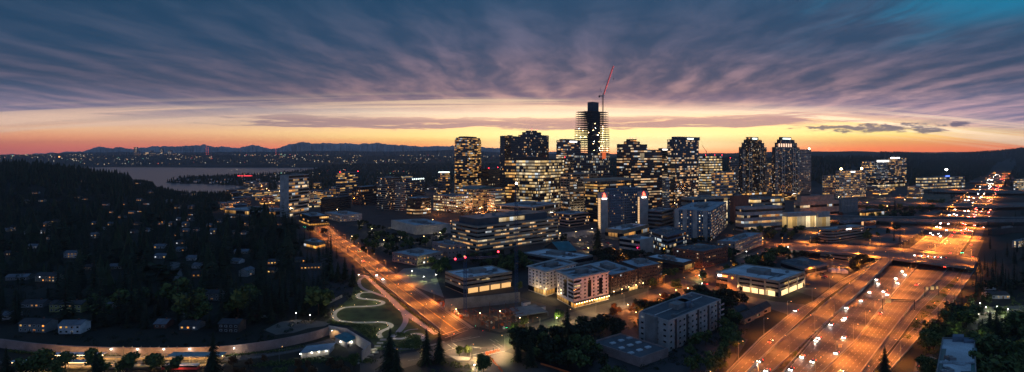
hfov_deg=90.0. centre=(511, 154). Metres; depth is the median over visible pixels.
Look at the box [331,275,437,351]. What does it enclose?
park lawn
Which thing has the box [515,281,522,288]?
broadleaf tree
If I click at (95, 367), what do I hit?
conifer
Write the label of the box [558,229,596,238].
lit side road
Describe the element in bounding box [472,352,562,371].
junction road
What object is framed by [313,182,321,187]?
town block
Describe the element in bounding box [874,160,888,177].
office building
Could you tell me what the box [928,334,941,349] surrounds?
broadleaf tree
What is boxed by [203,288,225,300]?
house
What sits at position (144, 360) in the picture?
broadleaf tree
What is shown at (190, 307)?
conifer
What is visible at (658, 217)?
office building
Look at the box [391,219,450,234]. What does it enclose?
store building
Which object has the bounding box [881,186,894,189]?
town block
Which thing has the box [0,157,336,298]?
forest
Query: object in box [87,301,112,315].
broadleaf tree
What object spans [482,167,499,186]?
office building
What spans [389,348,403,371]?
conifer
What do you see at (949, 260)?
road bridge
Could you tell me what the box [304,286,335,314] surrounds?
broadleaf tree
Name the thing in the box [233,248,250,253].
house
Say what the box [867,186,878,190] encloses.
town block
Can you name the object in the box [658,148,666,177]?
office building
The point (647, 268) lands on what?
apartment building
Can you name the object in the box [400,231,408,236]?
broadleaf tree
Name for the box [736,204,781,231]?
convention building
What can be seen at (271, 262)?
house
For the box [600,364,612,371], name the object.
broadleaf tree
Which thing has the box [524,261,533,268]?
broadleaf tree
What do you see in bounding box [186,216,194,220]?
house
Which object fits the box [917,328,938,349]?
broadleaf tree
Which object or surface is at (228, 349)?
retaining wall
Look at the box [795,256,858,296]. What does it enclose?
car park by freeway
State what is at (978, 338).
broadleaf tree
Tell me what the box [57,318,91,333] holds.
house
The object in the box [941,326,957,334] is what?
broadleaf tree
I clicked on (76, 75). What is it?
sky
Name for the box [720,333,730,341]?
broadleaf tree
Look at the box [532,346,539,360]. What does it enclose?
broadleaf tree
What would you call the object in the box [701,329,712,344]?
broadleaf tree
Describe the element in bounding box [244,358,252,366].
broadleaf tree
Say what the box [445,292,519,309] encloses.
shoring wall
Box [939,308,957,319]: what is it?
broadleaf tree
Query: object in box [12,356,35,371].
broadleaf tree
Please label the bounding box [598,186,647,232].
hotel
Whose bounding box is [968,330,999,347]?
broadleaf tree
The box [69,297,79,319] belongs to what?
conifer
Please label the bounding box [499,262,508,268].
broadleaf tree
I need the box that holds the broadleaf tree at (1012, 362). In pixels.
[1006,355,1023,370]
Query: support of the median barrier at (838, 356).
on the northbound carriageway at (920, 276)
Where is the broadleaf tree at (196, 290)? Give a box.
[192,287,207,300]
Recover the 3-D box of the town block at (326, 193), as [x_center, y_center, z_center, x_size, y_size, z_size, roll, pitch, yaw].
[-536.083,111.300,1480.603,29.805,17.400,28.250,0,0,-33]
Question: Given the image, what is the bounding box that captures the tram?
[161,363,199,369]
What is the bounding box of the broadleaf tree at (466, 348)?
[463,345,471,355]
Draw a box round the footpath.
[357,277,392,298]
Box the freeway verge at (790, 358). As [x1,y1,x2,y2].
[773,315,835,371]
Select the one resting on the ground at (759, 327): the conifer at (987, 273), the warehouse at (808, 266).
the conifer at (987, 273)
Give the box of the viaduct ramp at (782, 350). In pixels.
[749,258,890,371]
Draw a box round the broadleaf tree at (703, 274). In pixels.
[699,271,706,277]
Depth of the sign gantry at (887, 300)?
396.87 m
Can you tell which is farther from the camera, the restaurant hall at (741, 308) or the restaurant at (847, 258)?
the restaurant at (847, 258)
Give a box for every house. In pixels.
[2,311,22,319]
[4,250,18,255]
[5,273,34,280]
[17,317,59,332]
[20,298,52,307]
[34,271,63,281]
[48,299,89,312]
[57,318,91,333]
[63,249,77,257]
[84,263,92,269]
[90,232,99,238]
[110,263,123,268]
[153,317,175,327]
[154,243,167,247]
[154,253,166,257]
[168,221,176,226]
[176,240,187,243]
[176,247,187,251]
[178,319,204,329]
[181,221,189,226]
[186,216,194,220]
[186,254,196,259]
[191,262,201,268]
[191,270,200,276]
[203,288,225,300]
[209,228,216,233]
[218,317,246,332]
[231,257,244,263]
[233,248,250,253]
[238,266,254,276]
[267,258,277,263]
[267,266,277,272]
[294,256,305,261]
[300,262,321,269]
[984,290,1009,298]
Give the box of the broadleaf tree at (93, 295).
[84,293,104,303]
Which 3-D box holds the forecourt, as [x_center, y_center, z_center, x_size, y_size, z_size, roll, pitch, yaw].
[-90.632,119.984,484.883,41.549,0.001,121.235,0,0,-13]
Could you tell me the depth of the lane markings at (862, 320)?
359.79 m
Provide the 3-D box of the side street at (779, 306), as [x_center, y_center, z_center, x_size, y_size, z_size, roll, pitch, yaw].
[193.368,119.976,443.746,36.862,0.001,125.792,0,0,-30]
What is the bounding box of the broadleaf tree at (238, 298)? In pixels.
[223,285,256,318]
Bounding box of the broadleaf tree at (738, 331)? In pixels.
[730,328,741,336]
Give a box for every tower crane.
[454,251,498,316]
[598,66,613,125]
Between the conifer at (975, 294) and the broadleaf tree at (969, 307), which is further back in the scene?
the conifer at (975, 294)
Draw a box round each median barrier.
[726,260,874,371]
[782,313,835,371]
[821,180,997,371]
[860,267,949,371]
[890,266,976,369]
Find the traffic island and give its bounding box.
[448,355,469,360]
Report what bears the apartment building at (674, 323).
on the city ground at (371, 213)
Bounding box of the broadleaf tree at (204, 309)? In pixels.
[186,301,212,319]
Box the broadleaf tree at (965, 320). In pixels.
[955,309,975,326]
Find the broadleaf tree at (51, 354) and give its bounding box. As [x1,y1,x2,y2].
[32,347,56,371]
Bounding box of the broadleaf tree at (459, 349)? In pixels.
[455,346,463,355]
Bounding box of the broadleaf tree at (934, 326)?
[922,319,941,332]
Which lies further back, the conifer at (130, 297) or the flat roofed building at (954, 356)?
the conifer at (130, 297)
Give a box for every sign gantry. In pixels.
[882,298,914,309]
[924,286,938,295]
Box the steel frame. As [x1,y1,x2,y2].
[465,303,521,330]
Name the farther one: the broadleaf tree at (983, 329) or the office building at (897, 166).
the office building at (897, 166)
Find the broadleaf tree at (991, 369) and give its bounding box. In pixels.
[977,366,997,371]
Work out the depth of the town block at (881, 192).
1558.70 m
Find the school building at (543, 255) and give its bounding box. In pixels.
[524,248,592,264]
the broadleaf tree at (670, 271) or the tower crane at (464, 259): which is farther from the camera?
the broadleaf tree at (670, 271)
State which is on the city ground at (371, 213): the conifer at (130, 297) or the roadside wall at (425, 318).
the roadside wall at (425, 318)
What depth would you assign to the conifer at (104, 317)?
356.72 m
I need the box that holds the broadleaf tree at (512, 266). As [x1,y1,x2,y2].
[507,260,517,273]
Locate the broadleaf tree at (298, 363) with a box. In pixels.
[294,358,302,366]
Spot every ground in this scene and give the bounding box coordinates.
[0,150,1023,371]
[225,187,918,371]
[455,298,559,331]
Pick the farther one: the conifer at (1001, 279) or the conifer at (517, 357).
the conifer at (1001, 279)
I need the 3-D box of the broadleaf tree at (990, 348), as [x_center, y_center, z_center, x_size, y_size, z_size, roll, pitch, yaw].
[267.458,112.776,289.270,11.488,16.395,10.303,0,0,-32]
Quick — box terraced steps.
[357,339,385,363]
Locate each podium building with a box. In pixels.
[594,333,667,366]
[605,223,648,239]
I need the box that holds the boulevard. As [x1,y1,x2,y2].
[795,195,912,242]
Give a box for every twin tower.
[739,137,766,194]
[772,137,799,195]
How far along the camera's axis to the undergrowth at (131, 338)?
344.49 m
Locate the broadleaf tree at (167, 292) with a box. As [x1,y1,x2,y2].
[154,276,191,304]
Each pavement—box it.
[328,226,473,328]
[384,341,443,349]
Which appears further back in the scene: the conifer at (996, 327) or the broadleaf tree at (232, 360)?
the conifer at (996, 327)
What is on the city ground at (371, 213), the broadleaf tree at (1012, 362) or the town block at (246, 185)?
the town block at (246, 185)
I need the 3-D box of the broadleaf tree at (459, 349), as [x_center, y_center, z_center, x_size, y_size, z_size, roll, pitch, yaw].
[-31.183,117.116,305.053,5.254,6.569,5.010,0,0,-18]
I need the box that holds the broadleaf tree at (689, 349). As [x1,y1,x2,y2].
[683,345,696,355]
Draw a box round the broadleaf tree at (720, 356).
[704,350,723,368]
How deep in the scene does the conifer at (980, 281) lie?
443.25 m
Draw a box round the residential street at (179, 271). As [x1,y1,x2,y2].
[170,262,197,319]
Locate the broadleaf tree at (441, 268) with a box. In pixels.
[436,265,444,271]
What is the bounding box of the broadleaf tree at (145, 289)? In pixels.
[130,287,148,298]
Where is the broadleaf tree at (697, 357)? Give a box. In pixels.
[692,353,703,363]
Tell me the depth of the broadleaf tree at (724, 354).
290.71 m
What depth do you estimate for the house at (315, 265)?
538.12 m
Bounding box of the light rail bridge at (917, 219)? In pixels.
[830,215,1023,224]
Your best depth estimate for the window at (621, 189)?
816.71 m
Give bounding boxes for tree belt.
[357,219,640,269]
[506,272,1023,366]
[624,207,926,269]
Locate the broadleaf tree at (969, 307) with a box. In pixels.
[962,305,978,310]
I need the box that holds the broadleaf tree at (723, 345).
[716,340,731,360]
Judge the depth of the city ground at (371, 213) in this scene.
592.46 m
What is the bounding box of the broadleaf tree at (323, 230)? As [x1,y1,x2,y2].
[319,228,326,233]
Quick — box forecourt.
[394,267,443,296]
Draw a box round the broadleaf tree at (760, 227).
[756,225,765,230]
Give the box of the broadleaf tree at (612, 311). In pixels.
[609,308,617,314]
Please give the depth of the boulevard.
1028.99 m
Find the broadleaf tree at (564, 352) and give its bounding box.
[561,351,576,366]
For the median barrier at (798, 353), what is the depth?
320.02 m
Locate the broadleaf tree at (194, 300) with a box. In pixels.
[176,289,206,309]
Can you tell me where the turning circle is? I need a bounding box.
[265,320,329,334]
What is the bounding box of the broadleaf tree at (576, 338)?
[568,333,582,345]
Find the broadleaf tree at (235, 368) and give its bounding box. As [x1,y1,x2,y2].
[232,366,239,371]
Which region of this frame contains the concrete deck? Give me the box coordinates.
[510,305,547,316]
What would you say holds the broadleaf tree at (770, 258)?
on the city ground at (371, 213)
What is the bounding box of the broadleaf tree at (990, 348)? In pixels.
[975,341,995,358]
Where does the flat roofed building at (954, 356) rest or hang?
on the ground at (759, 327)
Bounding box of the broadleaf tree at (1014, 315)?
[1004,310,1023,330]
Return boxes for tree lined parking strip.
[609,289,692,323]
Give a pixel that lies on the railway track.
(228, 356)
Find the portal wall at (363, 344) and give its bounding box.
[328,325,370,360]
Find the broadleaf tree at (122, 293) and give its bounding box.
[105,287,137,307]
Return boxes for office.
[304,238,324,250]
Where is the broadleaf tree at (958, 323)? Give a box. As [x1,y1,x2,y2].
[950,320,962,331]
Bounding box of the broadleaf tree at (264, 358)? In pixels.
[261,354,267,361]
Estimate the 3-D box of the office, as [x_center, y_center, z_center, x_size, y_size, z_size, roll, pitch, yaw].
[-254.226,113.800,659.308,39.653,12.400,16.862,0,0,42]
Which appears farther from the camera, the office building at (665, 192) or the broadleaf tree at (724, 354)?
the office building at (665, 192)
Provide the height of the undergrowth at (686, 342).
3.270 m
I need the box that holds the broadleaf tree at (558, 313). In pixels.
[554,309,564,318]
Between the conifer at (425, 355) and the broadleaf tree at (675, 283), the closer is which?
the conifer at (425, 355)
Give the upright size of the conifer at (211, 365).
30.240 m
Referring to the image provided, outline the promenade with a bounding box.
[359,275,437,334]
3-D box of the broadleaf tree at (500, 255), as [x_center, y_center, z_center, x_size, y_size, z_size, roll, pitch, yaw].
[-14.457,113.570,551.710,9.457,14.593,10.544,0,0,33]
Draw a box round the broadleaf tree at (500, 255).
[494,253,503,259]
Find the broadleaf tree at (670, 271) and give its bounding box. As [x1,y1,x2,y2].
[666,268,675,275]
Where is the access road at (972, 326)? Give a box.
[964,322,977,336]
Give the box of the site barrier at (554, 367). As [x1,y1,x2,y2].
[541,363,568,371]
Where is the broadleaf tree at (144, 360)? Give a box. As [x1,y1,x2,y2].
[142,353,161,369]
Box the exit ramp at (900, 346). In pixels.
[881,268,973,366]
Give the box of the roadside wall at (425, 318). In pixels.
[363,267,439,329]
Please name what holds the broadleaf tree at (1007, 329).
on the ground at (759, 327)
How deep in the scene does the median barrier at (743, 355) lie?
372.15 m
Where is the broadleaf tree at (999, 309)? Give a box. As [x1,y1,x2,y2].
[994,306,1006,314]
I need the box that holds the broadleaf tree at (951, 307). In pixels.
[947,304,959,311]
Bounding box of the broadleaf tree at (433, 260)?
[428,256,435,264]
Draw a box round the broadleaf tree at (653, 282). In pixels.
[650,277,657,285]
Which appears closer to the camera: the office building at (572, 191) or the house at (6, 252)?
the house at (6, 252)
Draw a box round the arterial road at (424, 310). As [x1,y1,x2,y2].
[313,226,469,335]
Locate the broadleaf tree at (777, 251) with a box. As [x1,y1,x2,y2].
[773,247,781,257]
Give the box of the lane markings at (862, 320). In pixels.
[745,197,994,371]
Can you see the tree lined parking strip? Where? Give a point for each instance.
(626, 314)
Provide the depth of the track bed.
306.05 m
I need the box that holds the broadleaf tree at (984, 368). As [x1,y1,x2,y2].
[976,361,993,371]
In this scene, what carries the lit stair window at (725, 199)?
in the office building at (697, 198)
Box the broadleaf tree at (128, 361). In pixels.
[113,351,140,371]
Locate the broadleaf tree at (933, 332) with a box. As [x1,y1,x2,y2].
[926,328,944,346]
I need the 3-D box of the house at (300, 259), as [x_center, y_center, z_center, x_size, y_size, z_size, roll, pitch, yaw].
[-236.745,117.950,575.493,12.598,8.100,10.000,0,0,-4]
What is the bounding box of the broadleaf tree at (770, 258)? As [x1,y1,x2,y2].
[764,255,774,260]
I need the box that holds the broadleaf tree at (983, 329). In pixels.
[977,325,995,336]
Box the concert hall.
[794,194,838,214]
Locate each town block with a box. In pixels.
[220,201,239,209]
[226,188,237,193]
[231,191,243,195]
[232,196,250,206]
[233,203,246,207]
[234,187,249,192]
[243,184,250,189]
[244,181,256,187]
[248,190,265,193]
[252,191,263,195]
[253,182,268,189]
[259,195,274,203]
[270,189,279,194]
[272,193,279,201]
[309,189,322,198]
[309,197,320,204]
[309,203,319,207]
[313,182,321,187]
[323,190,332,196]
[782,191,796,199]
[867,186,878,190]
[873,190,887,194]
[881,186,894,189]
[907,185,923,193]
[907,193,922,198]
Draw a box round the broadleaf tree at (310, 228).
[306,225,314,230]
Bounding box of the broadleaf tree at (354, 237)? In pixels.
[350,234,358,242]
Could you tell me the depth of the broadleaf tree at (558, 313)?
366.07 m
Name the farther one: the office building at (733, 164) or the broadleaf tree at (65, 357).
the office building at (733, 164)
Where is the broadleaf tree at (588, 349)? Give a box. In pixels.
[579,343,591,351]
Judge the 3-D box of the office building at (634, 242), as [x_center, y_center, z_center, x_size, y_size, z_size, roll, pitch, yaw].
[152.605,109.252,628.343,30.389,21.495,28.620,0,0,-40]
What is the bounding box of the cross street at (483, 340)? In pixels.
[360,279,694,371]
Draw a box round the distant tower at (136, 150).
[134,147,137,154]
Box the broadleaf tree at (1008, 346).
[995,339,1021,354]
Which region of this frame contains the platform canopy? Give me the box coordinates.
[166,352,226,362]
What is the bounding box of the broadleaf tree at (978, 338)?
[964,332,1001,358]
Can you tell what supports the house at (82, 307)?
on the ground at (759, 327)
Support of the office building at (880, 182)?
on the city ground at (371, 213)
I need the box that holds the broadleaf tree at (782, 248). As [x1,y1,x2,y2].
[777,245,786,252]
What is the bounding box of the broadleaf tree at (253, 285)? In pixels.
[243,283,261,301]
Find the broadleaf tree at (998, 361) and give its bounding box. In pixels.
[968,350,1012,371]
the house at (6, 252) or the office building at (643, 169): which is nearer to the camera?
the house at (6, 252)
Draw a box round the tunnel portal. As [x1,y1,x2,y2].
[329,330,339,337]
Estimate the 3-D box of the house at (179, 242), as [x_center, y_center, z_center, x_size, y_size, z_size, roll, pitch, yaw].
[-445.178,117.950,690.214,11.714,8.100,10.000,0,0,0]
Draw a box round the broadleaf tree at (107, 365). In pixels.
[89,356,111,371]
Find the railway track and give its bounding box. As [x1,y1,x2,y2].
[0,338,334,365]
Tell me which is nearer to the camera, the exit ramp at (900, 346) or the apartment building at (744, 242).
the exit ramp at (900, 346)
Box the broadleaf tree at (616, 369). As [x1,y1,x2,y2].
[613,365,627,371]
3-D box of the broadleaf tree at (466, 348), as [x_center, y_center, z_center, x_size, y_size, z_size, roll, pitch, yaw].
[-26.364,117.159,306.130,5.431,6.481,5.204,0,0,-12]
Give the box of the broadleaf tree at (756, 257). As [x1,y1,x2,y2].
[752,254,761,260]
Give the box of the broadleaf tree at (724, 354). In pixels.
[714,349,728,358]
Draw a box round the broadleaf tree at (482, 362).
[475,353,492,371]
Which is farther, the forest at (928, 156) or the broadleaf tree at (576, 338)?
the forest at (928, 156)
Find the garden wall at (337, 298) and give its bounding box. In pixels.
[330,295,341,302]
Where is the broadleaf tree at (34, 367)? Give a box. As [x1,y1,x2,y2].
[26,355,50,371]
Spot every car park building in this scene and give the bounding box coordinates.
[321,196,350,211]
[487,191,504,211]
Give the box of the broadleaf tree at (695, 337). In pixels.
[686,331,702,346]
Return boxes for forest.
[0,154,554,165]
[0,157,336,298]
[167,162,499,190]
[610,154,1023,186]
[879,147,1023,178]
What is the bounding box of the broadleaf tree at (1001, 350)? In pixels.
[989,342,1007,354]
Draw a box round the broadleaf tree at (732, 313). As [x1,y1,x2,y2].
[726,309,742,318]
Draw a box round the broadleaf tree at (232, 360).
[227,355,238,364]
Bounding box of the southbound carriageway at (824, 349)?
[786,175,1001,371]
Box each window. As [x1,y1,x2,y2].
[504,141,504,185]
[606,189,641,226]
[724,198,727,223]
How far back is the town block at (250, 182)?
1840.38 m
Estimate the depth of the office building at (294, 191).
994.15 m
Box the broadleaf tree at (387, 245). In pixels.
[384,242,391,249]
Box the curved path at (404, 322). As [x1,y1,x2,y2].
[391,313,408,336]
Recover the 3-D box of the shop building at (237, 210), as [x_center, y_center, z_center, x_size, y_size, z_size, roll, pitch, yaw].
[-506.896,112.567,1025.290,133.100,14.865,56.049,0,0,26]
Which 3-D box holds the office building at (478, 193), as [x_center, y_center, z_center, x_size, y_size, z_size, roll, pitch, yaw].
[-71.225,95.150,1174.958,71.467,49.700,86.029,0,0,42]
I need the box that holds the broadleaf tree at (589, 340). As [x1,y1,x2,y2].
[581,335,603,353]
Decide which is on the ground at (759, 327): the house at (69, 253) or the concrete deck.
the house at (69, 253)
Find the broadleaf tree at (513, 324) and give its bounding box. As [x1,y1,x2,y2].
[509,322,518,328]
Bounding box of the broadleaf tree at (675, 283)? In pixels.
[670,278,681,291]
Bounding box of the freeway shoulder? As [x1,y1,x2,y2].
[906,240,983,333]
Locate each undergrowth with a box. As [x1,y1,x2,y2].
[4,279,314,346]
[311,281,360,318]
[415,361,478,371]
[591,317,747,370]
[779,309,838,370]
[903,278,958,338]
[917,279,1023,367]
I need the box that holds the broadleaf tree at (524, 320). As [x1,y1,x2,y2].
[519,316,528,324]
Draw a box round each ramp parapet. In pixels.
[746,257,880,371]
[771,257,893,371]
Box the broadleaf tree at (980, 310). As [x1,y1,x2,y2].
[969,303,983,312]
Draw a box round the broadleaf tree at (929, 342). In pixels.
[919,335,938,351]
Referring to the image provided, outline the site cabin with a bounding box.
[521,300,530,305]
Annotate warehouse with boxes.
[781,257,826,275]
[988,226,1023,235]
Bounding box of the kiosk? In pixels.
[334,332,354,347]
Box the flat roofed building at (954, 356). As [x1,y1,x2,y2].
[936,334,976,371]
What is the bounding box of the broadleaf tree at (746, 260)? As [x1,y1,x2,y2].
[744,257,756,262]
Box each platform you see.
[11,359,225,368]
[55,352,225,359]
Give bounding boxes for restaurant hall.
[730,303,747,312]
[740,309,754,323]
[746,305,763,318]
[754,301,770,313]
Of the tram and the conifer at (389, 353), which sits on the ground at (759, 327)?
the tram
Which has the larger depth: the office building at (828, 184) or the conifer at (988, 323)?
the office building at (828, 184)
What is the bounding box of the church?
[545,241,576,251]
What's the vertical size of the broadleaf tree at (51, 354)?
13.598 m
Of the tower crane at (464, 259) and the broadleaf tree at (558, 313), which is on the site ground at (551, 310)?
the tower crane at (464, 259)
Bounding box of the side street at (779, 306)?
[691,282,803,314]
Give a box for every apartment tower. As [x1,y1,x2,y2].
[500,135,517,187]
[518,130,548,156]
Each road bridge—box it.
[774,243,976,269]
[858,201,1023,207]
[932,189,1023,193]
[970,180,1013,183]
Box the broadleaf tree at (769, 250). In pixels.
[764,247,775,254]
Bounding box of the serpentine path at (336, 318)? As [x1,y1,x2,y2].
[332,292,393,337]
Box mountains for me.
[1,142,583,154]
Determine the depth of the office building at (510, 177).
1231.01 m
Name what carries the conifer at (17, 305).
on the ground at (759, 327)
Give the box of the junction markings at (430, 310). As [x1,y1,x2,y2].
[315,228,503,357]
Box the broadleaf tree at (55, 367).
[45,360,66,371]
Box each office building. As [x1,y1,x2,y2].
[280,173,308,217]
[336,171,357,198]
[352,185,376,205]
[377,176,399,209]
[395,182,405,210]
[403,177,424,197]
[407,196,430,214]
[433,193,472,212]
[438,172,449,193]
[445,265,511,293]
[451,210,557,251]
[456,185,504,209]
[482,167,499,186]
[496,201,559,216]
[505,160,516,202]
[510,156,563,202]
[552,210,588,226]
[558,157,573,172]
[560,172,596,211]
[583,177,632,221]
[617,137,646,181]
[620,234,653,255]
[624,150,661,209]
[648,207,672,229]
[649,226,685,253]
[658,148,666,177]
[662,178,669,207]
[681,195,727,224]
[699,155,721,191]
[711,171,734,195]
[716,264,804,296]
[729,158,738,189]
[730,194,748,222]
[749,197,784,210]
[767,163,771,191]
[782,211,815,229]
[800,148,810,193]
[814,211,829,227]
[818,224,863,241]
[822,175,835,194]
[836,168,865,197]
[839,198,857,212]
[839,217,875,228]
[858,208,883,215]
[862,161,873,177]
[866,177,904,187]
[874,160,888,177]
[888,157,905,182]
[916,175,964,189]
[1014,178,1023,189]
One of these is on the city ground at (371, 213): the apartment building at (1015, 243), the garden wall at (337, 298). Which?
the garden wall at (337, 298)
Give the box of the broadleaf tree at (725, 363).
[715,354,727,369]
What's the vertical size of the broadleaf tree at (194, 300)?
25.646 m
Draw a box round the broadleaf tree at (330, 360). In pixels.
[325,357,335,365]
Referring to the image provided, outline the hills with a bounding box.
[17,150,965,156]
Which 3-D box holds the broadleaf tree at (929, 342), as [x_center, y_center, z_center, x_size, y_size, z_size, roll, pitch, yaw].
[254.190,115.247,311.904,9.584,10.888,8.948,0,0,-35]
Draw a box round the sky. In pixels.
[0,0,1023,154]
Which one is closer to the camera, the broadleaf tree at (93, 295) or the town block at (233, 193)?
the broadleaf tree at (93, 295)
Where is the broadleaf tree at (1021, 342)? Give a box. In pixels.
[1015,338,1023,347]
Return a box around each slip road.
[861,222,938,246]
[870,202,952,238]
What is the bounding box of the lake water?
[89,167,315,192]
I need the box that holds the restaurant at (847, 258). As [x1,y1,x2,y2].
[830,248,854,261]
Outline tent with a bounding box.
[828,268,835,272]
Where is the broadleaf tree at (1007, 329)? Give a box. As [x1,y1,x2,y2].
[993,321,1011,335]
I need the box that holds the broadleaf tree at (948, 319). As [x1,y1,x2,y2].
[940,316,958,324]
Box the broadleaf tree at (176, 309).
[169,292,201,315]
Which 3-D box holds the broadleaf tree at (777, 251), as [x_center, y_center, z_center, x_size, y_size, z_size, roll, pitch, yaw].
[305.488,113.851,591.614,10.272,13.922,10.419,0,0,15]
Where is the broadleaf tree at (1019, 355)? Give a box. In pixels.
[1002,349,1023,364]
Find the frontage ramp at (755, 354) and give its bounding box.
[730,260,876,371]
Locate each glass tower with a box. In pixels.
[455,136,480,193]
[556,139,580,158]
[667,137,699,205]
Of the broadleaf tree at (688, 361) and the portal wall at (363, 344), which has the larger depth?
the portal wall at (363, 344)
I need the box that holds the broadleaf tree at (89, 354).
[82,347,102,365]
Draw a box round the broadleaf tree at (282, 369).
[272,366,287,371]
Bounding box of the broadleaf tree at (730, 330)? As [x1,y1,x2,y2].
[720,325,737,335]
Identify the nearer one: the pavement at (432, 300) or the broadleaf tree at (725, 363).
the broadleaf tree at (725, 363)
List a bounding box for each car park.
[568,233,619,253]
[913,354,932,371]
[973,305,1023,323]
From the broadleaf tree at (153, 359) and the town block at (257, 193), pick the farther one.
the town block at (257, 193)
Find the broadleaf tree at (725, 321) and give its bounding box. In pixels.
[715,316,730,327]
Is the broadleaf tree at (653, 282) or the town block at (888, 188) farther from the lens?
the town block at (888, 188)
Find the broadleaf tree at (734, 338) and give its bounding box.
[727,333,745,352]
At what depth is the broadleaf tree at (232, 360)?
289.44 m
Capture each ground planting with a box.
[8,345,304,356]
[250,355,377,367]
[326,320,378,338]
[369,276,442,335]
[388,330,422,349]
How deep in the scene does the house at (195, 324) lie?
352.01 m
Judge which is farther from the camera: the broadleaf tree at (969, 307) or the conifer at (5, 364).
the broadleaf tree at (969, 307)
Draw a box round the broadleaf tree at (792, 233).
[787,231,794,236]
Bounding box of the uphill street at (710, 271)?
[686,241,802,280]
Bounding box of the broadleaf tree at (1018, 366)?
[1005,361,1023,371]
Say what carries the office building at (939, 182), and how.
on the ground at (759, 327)
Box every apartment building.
[325,211,361,221]
[392,247,442,265]
[432,240,465,259]
[526,258,577,295]
[555,264,610,307]
[581,259,637,295]
[619,257,661,287]
[639,292,723,351]
[673,243,727,267]
[674,201,725,241]
[717,232,761,255]
[1012,238,1023,247]
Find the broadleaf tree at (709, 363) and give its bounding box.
[699,353,717,371]
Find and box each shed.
[299,343,334,357]
[820,251,830,258]
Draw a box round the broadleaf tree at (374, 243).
[370,240,379,247]
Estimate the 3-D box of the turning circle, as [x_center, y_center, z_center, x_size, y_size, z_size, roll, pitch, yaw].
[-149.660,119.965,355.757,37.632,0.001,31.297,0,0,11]
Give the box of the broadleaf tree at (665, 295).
[662,292,668,299]
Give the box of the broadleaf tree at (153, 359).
[145,353,165,371]
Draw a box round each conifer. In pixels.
[0,295,6,323]
[0,348,16,371]
[3,284,26,322]
[9,280,24,316]
[46,264,80,322]
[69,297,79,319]
[79,252,107,299]
[84,285,94,312]
[87,351,104,371]
[94,295,113,327]
[108,290,128,324]
[121,272,141,322]
[123,281,136,313]
[176,275,202,325]
[200,332,224,371]
[226,275,245,317]
[293,295,299,313]
[306,269,315,297]
[314,274,333,310]
[315,281,328,314]
[321,301,327,314]
[333,262,343,281]
[340,257,349,280]
[348,266,357,286]
[375,329,402,371]
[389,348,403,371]
[416,328,433,366]
[432,330,448,363]
[510,337,522,362]
[523,338,537,368]
[558,308,574,346]
[591,222,603,249]
[729,249,737,260]
[872,346,893,371]
[935,306,943,326]
[958,292,965,307]
[971,281,978,300]
[977,272,981,293]
[979,273,984,293]
[979,286,987,301]
[984,311,992,331]
[985,263,989,276]
[989,260,995,277]
[989,309,1003,338]
[992,254,999,266]
[997,270,1004,285]
[1000,271,1012,292]
[1008,283,1013,296]
[1012,246,1017,263]
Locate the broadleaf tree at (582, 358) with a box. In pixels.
[567,346,592,371]
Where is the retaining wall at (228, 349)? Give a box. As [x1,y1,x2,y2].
[0,327,328,355]
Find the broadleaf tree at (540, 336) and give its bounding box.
[537,331,547,342]
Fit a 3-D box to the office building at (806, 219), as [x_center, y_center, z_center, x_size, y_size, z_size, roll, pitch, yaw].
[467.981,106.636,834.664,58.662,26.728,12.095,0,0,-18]
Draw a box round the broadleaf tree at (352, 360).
[348,352,359,365]
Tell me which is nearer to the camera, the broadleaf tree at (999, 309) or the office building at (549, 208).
the broadleaf tree at (999, 309)
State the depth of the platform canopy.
294.71 m
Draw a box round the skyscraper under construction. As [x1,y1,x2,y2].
[574,102,610,181]
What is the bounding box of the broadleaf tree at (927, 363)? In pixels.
[914,354,937,371]
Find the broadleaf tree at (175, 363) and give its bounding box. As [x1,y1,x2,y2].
[163,355,183,371]
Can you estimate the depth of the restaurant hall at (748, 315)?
366.59 m
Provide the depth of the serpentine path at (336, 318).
379.79 m
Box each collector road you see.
[864,267,961,371]
[962,207,996,256]
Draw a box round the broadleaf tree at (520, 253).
[513,250,523,256]
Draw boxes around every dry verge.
[841,221,923,243]
[874,192,966,215]
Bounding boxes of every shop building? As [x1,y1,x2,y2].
[224,206,279,216]
[299,212,328,225]
[646,254,694,272]
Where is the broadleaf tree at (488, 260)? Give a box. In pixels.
[485,257,492,264]
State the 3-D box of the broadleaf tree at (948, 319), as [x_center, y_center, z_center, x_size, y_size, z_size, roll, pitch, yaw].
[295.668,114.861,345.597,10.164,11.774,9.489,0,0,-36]
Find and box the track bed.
[0,338,333,366]
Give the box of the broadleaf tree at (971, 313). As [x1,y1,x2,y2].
[957,310,978,327]
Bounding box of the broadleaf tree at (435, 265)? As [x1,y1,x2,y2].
[430,262,438,272]
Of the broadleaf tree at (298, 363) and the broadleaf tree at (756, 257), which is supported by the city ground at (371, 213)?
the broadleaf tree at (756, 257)
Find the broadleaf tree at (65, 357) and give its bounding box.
[51,351,78,366]
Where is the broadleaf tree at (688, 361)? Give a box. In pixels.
[684,355,700,371]
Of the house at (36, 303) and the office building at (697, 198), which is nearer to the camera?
the house at (36, 303)
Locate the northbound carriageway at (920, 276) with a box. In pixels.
[825,175,1007,371]
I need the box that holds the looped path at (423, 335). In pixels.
[393,333,425,340]
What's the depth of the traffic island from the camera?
301.24 m

